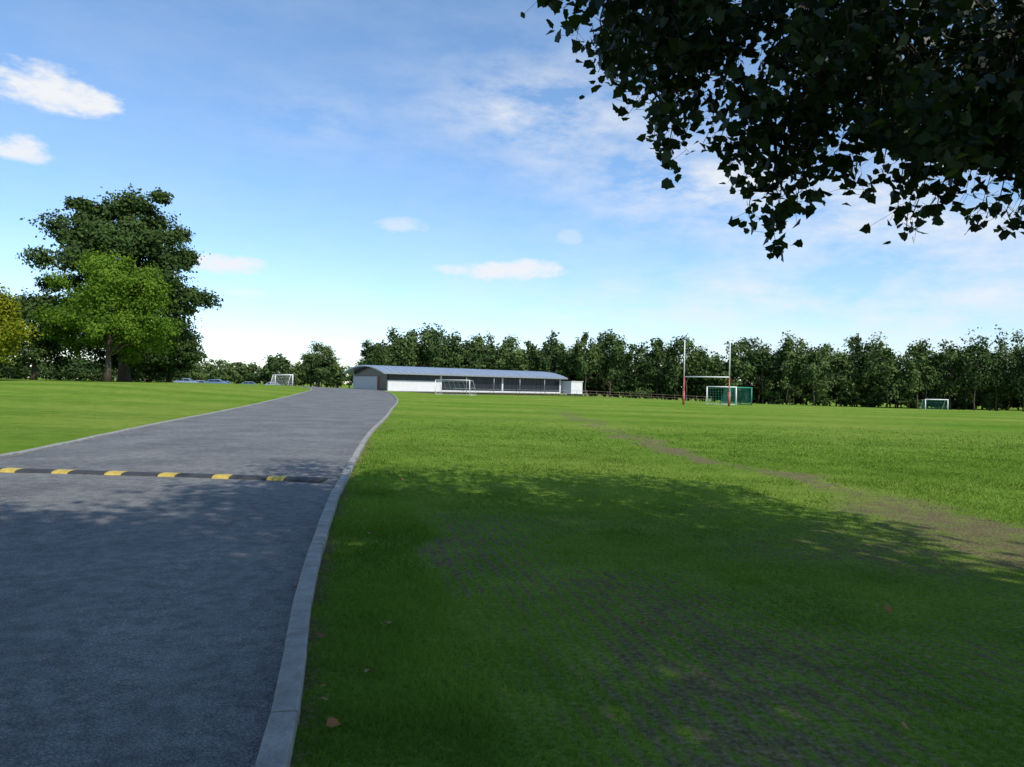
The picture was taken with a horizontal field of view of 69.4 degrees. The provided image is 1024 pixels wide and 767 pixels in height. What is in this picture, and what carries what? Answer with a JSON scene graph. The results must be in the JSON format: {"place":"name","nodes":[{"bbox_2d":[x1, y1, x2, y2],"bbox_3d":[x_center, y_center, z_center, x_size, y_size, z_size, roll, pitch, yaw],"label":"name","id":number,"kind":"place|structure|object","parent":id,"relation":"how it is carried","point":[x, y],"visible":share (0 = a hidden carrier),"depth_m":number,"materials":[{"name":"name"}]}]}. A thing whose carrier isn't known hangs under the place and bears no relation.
{"place":"outdoors","nodes":[
{"label":"outdoors","id":0,"kind":"place"},
{"bbox_2d":[0,386,396,766],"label":"road","id":1,"kind":"structure","parent":0,"point":[144,621],"depth_m":5.82,"materials":[{"name":"grey asphalt"}]},
{"bbox_2d":[0,468,327,481],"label":"speed bump","id":2,"kind":"object","parent":1,"relation":"on","point":[187,475],"visible":1,"depth_m":11.97,"materials":[{"name":"black rubber"}]},
{"bbox_2d":[0,377,1023,766],"bbox_3d":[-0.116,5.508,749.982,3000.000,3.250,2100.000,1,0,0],"label":"ground","id":3,"kind":"structure","parent":0,"point":[788,699],"depth_m":6.18,"materials":[{"name":"green plant"}]},
{"bbox_2d":[0,320,23,375],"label":"beech tree","id":4,"kind":"object","parent":3,"relation":"on","point":[2,366],"visible":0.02,"depth_m":87.00,"materials":[{"name":"green plant"}]},
{"bbox_2d":[0,283,47,363],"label":"maple tree","id":5,"kind":"object","parent":3,"relation":"on","point":[10,324],"visible":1,"depth_m":71.09,"materials":[{"name":"yellow plant"}]},
{"bbox_2d":[0,286,96,379],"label":"beech tree","id":6,"kind":"object","parent":3,"relation":"on","point":[41,350],"visible":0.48,"depth_m":86.80,"materials":[{"name":"green plant"}]},
{"bbox_2d":[28,245,185,381],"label":"lime tree","id":7,"kind":"object","parent":3,"relation":"on","point":[111,285],"visible":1,"depth_m":78.60,"materials":[{"name":"green plant"}]},
{"bbox_2d":[78,306,148,379],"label":"beech tree","id":8,"kind":"object","parent":3,"relation":"on","point":[100,355],"visible":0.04,"depth_m":101.15,"materials":[{"name":"green plant"}]},
{"bbox_2d":[15,183,223,381],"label":"tree","id":9,"kind":"object","parent":3,"relation":"on","point":[146,238],"visible":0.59,"depth_m":88.08,"materials":[{"name":"green plant"}]},
{"bbox_2d":[0,385,311,457],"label":"kerb","id":10,"kind":"structure","parent":3,"relation":"on","point":[9,454],"depth_m":20.54,"materials":[{"name":"concrete"}]},
{"bbox_2d":[140,323,207,381],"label":"beech tree","id":11,"kind":"object","parent":3,"relation":"on","point":[188,352],"visible":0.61,"depth_m":99.66,"materials":[{"name":"green plant"}]},
{"bbox_2d":[174,378,198,382],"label":"parked car","id":12,"kind":"object","parent":3,"relation":"on","point":[186,380],"visible":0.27,"depth_m":141.24,"materials":[{"name":"paint"}]},
{"bbox_2d":[204,379,228,383],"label":"parked car","id":13,"kind":"object","parent":3,"relation":"on","point":[214,381],"visible":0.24,"depth_m":143.22,"materials":[{"name":"paint"}]},
{"bbox_2d":[241,381,255,383],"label":"parked car","id":14,"kind":"object","parent":3,"relation":"on","point":[247,382],"visible":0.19,"depth_m":160.20,"materials":[{"name":"paint"}]},
{"bbox_2d":[264,382,279,384],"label":"parked car","id":15,"kind":"object","parent":3,"relation":"on","point":[267,383],"visible":0.2,"depth_m":162.12,"materials":[{"name":"paint"}]},
{"bbox_2d":[270,374,292,385],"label":"football goal","id":16,"kind":"object","parent":3,"relation":"on","point":[275,380],"visible":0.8,"depth_m":119.43,"materials":[{"name":"white paint"}]},
{"bbox_2d":[0,353,617,387],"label":"background trees","id":17,"kind":"object","parent":3,"relation":"on","point":[281,364],"visible":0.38,"depth_m":217.92,"materials":[{"name":"green plant"}]},
{"bbox_2d":[298,340,341,386],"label":"ash tree","id":18,"kind":"object","parent":3,"relation":"on","point":[315,367],"visible":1,"depth_m":148.27,"materials":[{"name":"green plant"}]},
{"bbox_2d":[255,388,397,766],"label":"kerb","id":19,"kind":"structure","parent":3,"relation":"on","point":[277,743],"depth_m":4.16,"materials":[{"name":"concrete"}]},
{"bbox_2d":[351,339,389,377],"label":"ash tree","id":20,"kind":"object","parent":3,"relation":"on","point":[374,354],"visible":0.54,"depth_m":164.01,"materials":[{"name":"green plant"}]},
{"bbox_2d":[435,379,476,394],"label":"football goal","id":21,"kind":"object","parent":3,"relation":"on","point":[469,388],"visible":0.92,"depth_m":105.25,"materials":[{"name":"white paint"}]},
{"bbox_2d":[343,365,582,393],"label":"sports pavilion","id":22,"kind":"structure","parent":3,"relation":"on","point":[398,378],"depth_m":123.53,"materials":[{"name":"white metal"}]},
{"bbox_2d":[394,375,548,391],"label":"window frames","id":23,"kind":"structure","parent":22,"relation":"in","point":[401,375],"depth_m":127.16,"materials":[{"name":"metal"}]},
{"bbox_2d":[388,374,558,391],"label":"windows","id":24,"kind":"structure","parent":22,"relation":"in","point":[531,385],"depth_m":126.72,"materials":[{"name":"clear glass"}]},
{"bbox_2d":[0,366,1016,410],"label":"distant hedge","id":25,"kind":"object","parent":3,"relation":"on","point":[873,402],"visible":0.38,"depth_m":185.04,"materials":[{"name":"green plant"}]},
{"bbox_2d":[454,388,586,395],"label":"metal fence","id":26,"kind":"object","parent":3,"relation":"on","point":[524,392],"visible":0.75,"depth_m":126.28,"materials":[{"name":"metal"}]},
{"bbox_2d":[292,477,909,729],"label":"fallen leaves","id":27,"kind":"object","parent":3,"relation":"on","point":[332,721],"visible":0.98,"depth_m":3.83,"materials":[{"name":"brown plant"}]},
{"bbox_2d":[578,391,711,400],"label":"wooden fence","id":28,"kind":"object","parent":3,"relation":"on","point":[649,396],"visible":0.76,"depth_m":148.50,"materials":[{"name":"brown wood"}]},
{"bbox_2d":[377,322,1023,411],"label":"distant trees","id":29,"kind":"object","parent":3,"relation":"on","point":[877,369],"visible":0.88,"depth_m":181.01,"materials":[{"name":"green plant"}]},
{"bbox_2d":[682,339,730,405],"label":"rugby posts","id":30,"kind":"object","parent":3,"relation":"on","point":[683,401],"visible":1,"depth_m":77.26,"materials":[{"name":"white metal"}]},
{"bbox_2d":[706,386,736,404],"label":"football goal","id":31,"kind":"object","parent":3,"relation":"on","point":[718,396],"visible":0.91,"depth_m":84.52,"materials":[{"name":"white paint"}]},
{"bbox_2d":[439,348,1021,409],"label":"woodland trees","id":32,"kind":"object","parent":3,"relation":"on","point":[893,401],"visible":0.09,"depth_m":206.64,"materials":[{"name":"green plant"}]},
{"bbox_2d":[719,387,752,404],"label":"football goal","id":33,"kind":"object","parent":3,"relation":"on","point":[748,402],"visible":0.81,"depth_m":87.30,"materials":[{"name":"green fabric"}]},
{"bbox_2d":[520,0,1023,261],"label":"sycamore tree","id":34,"kind":"object","parent":3,"relation":"on","point":[970,117],"visible":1,"depth_m":5.92,"materials":[{"name":"green plant"}]},
{"bbox_2d":[920,399,948,409],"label":"football goal","id":35,"kind":"object","parent":3,"relation":"on","point":[933,403],"visible":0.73,"depth_m":134.36,"materials":[{"name":"white paint"}]},
{"bbox_2d":[0,0,1023,383],"label":"sky","id":36,"kind":"structure","parent":0,"point":[347,172],"materials":[{"name":"blue"}]},
{"bbox_2d":[421,392,781,404],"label":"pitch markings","id":37,"kind":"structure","parent":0,"point":[550,395],"depth_m":122.24,"materials":[{"name":"paint"}]}
]}

